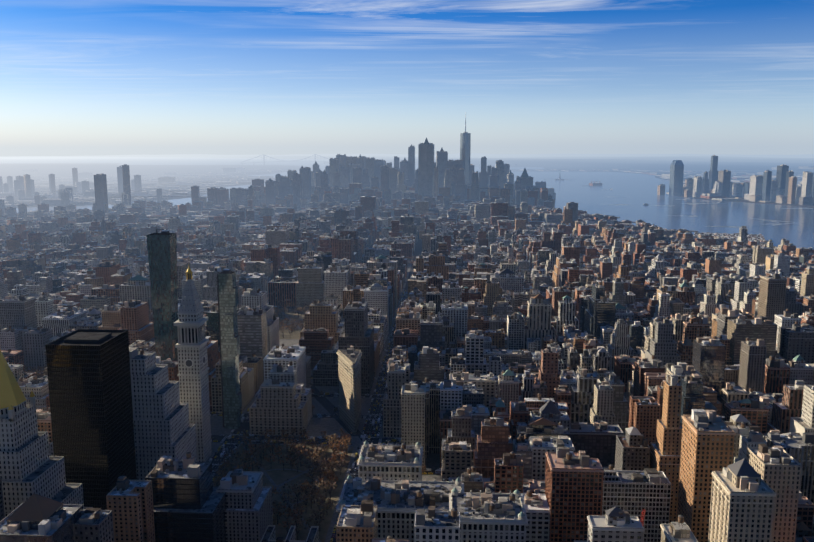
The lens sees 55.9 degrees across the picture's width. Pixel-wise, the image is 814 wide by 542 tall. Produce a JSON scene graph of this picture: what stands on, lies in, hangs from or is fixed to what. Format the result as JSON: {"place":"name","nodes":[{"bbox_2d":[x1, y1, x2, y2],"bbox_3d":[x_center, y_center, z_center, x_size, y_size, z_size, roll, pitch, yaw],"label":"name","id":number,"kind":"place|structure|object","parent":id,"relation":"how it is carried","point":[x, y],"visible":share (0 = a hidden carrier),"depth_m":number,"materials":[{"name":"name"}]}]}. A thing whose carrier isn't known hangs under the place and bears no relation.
{"place":"outdoors","nodes":[
{"label":"outdoors","id":0,"kind":"place"},
{"bbox_2d":[22,363,45,377],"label":"trees","id":1,"kind":"object","parent":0,"point":[38,371],"visible":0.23,"depth_m":1104.79,"materials":[{"name":"brown plant"}]},
{"bbox_2d":[214,444,352,541],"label":"park ground","id":2,"kind":"structure","parent":0,"point":[276,476],"depth_m":772.47,"materials":[{"name":"green plant"}]},
{"bbox_2d":[213,428,351,539],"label":"trees","id":3,"kind":"object","parent":2,"relation":"on","point":[300,487],"visible":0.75,"depth_m":780.02,"materials":[{"name":"brown plant"}]},
{"bbox_2d":[275,308,309,338],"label":"plaza","id":4,"kind":"structure","parent":0,"point":[295,334],"depth_m":1478.50,"materials":[{"name":"concrete"}]},
{"bbox_2d":[274,299,323,337],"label":"trees","id":5,"kind":"object","parent":4,"relation":"on","point":[292,322],"visible":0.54,"depth_m":1496.79,"materials":[{"name":"brown plant"}]},
{"bbox_2d":[40,239,626,541],"bbox_3d":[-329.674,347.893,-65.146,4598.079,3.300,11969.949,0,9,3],"label":"road","id":6,"kind":"structure","parent":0,"point":[245,425],"depth_m":922.50,"materials":[{"name":"grey asphalt"}]},
{"bbox_2d":[36,290,440,541],"bbox_3d":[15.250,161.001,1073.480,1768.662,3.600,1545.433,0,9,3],"label":"vehicles","id":7,"kind":"object","parent":6,"relation":"on","point":[363,437],"visible":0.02,"depth_m":888.39,"materials":[{"name":"metal"}]},
{"bbox_2d":[212,295,407,507],"bbox_3d":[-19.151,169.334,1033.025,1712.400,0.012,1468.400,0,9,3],"label":"cars","id":8,"kind":"object","parent":6,"relation":"on","point":[348,470],"visible":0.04,"depth_m":946.21,"materials":[{"name":"paint"}]},
{"bbox_2d":[25,256,628,541],"bbox_3d":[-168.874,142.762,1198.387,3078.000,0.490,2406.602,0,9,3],"label":"pavements","id":9,"kind":"structure","parent":6,"relation":"on","point":[329,426],"depth_m":928.74,"materials":[{"name":"concrete"}]},
{"bbox_2d":[0,350,92,516],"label":"gold-roofed skyscraper","id":10,"kind":"structure","parent":9,"relation":"on","point":[29,465],"depth_m":582.15,"materials":[{"name":"stone"}]},
{"bbox_2d":[45,329,136,509],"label":"skyscraper","id":11,"kind":"structure","parent":9,"relation":"on","point":[90,389],"depth_m":649.68,"materials":[{"name":"glass"}]},
{"bbox_2d":[50,347,196,479],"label":"stepped office building","id":12,"kind":"structure","parent":9,"relation":"on","point":[162,426],"depth_m":732.53,"materials":[{"name":"stone"}]},
{"bbox_2d":[147,229,177,360],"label":"skyscraper","id":13,"kind":"structure","parent":9,"relation":"on","point":[162,252],"depth_m":958.07,"materials":[{"name":"glass"}]},
{"bbox_2d":[174,265,211,461],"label":"clock tower","id":14,"kind":"structure","parent":9,"relation":"on","point":[191,347],"depth_m":801.37,"materials":[{"name":"stone"}]},
{"bbox_2d":[24,365,426,472],"bbox_3d":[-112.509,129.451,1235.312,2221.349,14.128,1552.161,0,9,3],"label":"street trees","id":15,"kind":"object","parent":9,"relation":"on","point":[294,428],"visible":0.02,"depth_m":885.01,"materials":[{"name":"brown plant"}]},
{"bbox_2d":[217,269,241,428],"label":"skyscraper","id":16,"kind":"structure","parent":9,"relation":"on","point":[229,336],"depth_m":900.34,"materials":[{"name":"glass"}]},
{"bbox_2d":[336,348,361,434],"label":"flatiron building","id":17,"kind":"structure","parent":9,"relation":"on","point":[349,370],"depth_m":913.78,"materials":[{"name":"stone"}]},
{"bbox_2d":[0,276,813,541],"bbox_3d":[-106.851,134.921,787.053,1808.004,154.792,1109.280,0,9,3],"label":"buildings","id":18,"kind":"structure","parent":9,"relation":"on","point":[559,462],"depth_m":908.02,"materials":[{"name":"brick"}]},
{"bbox_2d":[336,440,527,541],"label":"beaux arts blocks","id":19,"kind":"structure","parent":9,"relation":"on","point":[393,486],"depth_m":572.74,"materials":[{"name":"stone"}]},
{"bbox_2d":[640,509,645,524],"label":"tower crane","id":20,"kind":"object","parent":9,"relation":"on","point":[643,517],"visible":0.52,"depth_m":538.54,"materials":[{"name":"metal"}]},
{"bbox_2d":[0,153,813,248],"bbox_3d":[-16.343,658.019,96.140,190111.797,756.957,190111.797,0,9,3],"label":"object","id":21,"kind":"structure","parent":0,"point":[634,192],"depth_m":9762.67,"materials":[{"name":"blue liquid"}]},
{"bbox_2d":[40,188,169,213],"bbox_3d":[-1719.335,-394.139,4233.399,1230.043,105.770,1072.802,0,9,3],"label":"suspension bridge","id":22,"kind":"structure","parent":21,"relation":"on","point":[111,203],"depth_m":4047.87,"materials":[{"name":"metal"}]},
{"bbox_2d":[0,167,293,207],"bbox_3d":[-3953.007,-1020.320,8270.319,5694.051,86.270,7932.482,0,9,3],"label":"distant buildings","id":23,"kind":"structure","parent":21,"relation":"on","point":[168,180],"depth_m":6969.05,"materials":[{"name":"concrete"}]},
{"bbox_2d":[107,188,262,201],"bbox_3d":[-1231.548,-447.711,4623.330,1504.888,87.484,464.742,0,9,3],"label":"bridge","id":24,"kind":"structure","parent":21,"relation":"on","point":[159,196],"depth_m":4716.28,"materials":[{"name":"metal"}]},
{"bbox_2d":[0,163,516,224],"bbox_3d":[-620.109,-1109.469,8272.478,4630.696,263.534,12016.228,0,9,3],"label":"high-rise buildings","id":25,"kind":"structure","parent":21,"relation":"on","point":[24,186],"depth_m":4276.10,"materials":[{"name":"concrete"}]},
{"bbox_2d":[240,154,327,164],"bbox_3d":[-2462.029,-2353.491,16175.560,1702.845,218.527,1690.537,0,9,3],"label":"suspension bridge","id":26,"kind":"structure","parent":21,"relation":"on","point":[283,160],"depth_m":15963.50,"materials":[{"name":"metal"}]},
{"bbox_2d":[0,179,643,228],"bbox_3d":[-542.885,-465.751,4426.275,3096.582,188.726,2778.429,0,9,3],"label":"buildings","id":27,"kind":"structure","parent":21,"relation":"on","point":[533,206],"depth_m":3645.56,"materials":[{"name":"concrete"}]},
{"bbox_2d":[247,137,555,207],"bbox_3d":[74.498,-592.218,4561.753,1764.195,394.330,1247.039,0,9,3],"label":"city skyline","id":28,"kind":"structure","parent":21,"relation":"on","point":[429,176],"depth_m":4413.56,"materials":[{"name":"glass"}]},
{"bbox_2d":[0,208,813,335],"bbox_3d":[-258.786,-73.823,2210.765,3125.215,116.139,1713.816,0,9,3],"label":"buildings","id":29,"kind":"structure","parent":21,"relation":"on","point":[61,262],"depth_m":1910.05,"materials":[{"name":"brick"}]},
{"bbox_2d":[0,166,813,541],"bbox_3d":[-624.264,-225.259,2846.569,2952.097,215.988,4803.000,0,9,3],"label":"high-rise buildings","id":30,"kind":"structure","parent":21,"relation":"on","point":[720,496],"depth_m":573.68,"materials":[{"name":"brick"}]},
{"bbox_2d":[460,116,470,184],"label":"skyscraper","id":31,"kind":"structure","parent":21,"relation":"on","point":[465,142],"depth_m":4504.65,"materials":[{"name":"glass"}]},
{"bbox_2d":[589,181,601,185],"bbox_3d":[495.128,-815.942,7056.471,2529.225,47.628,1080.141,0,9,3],"label":"harbor island buildings","id":32,"kind":"structure","parent":21,"relation":"on","point":[595,184],"depth_m":6851.07,"materials":[{"name":"metal"}]},
{"bbox_2d":[510,166,813,204],"bbox_3d":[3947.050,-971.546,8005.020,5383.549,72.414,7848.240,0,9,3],"label":"shore","id":33,"kind":"structure","parent":21,"relation":"on","point":[664,174],"depth_m":9624.31,"materials":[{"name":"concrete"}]},
{"bbox_2d":[617,217,764,241],"bbox_3d":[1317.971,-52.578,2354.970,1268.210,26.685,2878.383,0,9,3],"label":"hudson piers","id":34,"kind":"structure","parent":21,"relation":"on","point":[734,237],"depth_m":2796.74,"materials":[{"name":"metal"}]},
{"bbox_2d":[604,188,813,227],"bbox_3d":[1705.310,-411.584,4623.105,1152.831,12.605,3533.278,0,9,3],"label":"harbor vessels","id":35,"kind":"object","parent":21,"relation":"on","point":[778,223],"visible":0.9,"depth_m":4242.89,"materials":[{"name":"metal"}]},
{"bbox_2d":[657,155,813,204],"bbox_3d":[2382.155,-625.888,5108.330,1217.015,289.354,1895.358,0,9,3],"label":"city skyline","id":36,"kind":"structure","parent":21,"relation":"on","point":[783,187],"depth_m":5004.09,"materials":[{"name":"glass"}]},
{"bbox_2d":[0,0,813,156],"label":"sky","id":37,"kind":"structure","parent":0,"point":[78,77],"materials":[{"name":"blue"}]},
{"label":"washington square park","id":38,"kind":"object","parent":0,"visible":0},
{"bbox_2d":[358,253,432,264],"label":"trees","id":39,"kind":"object","parent":38,"relation":"on","point":[407,261],"visible":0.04,"depth_m":2185.07,"materials":[{"name":"brown plant"}]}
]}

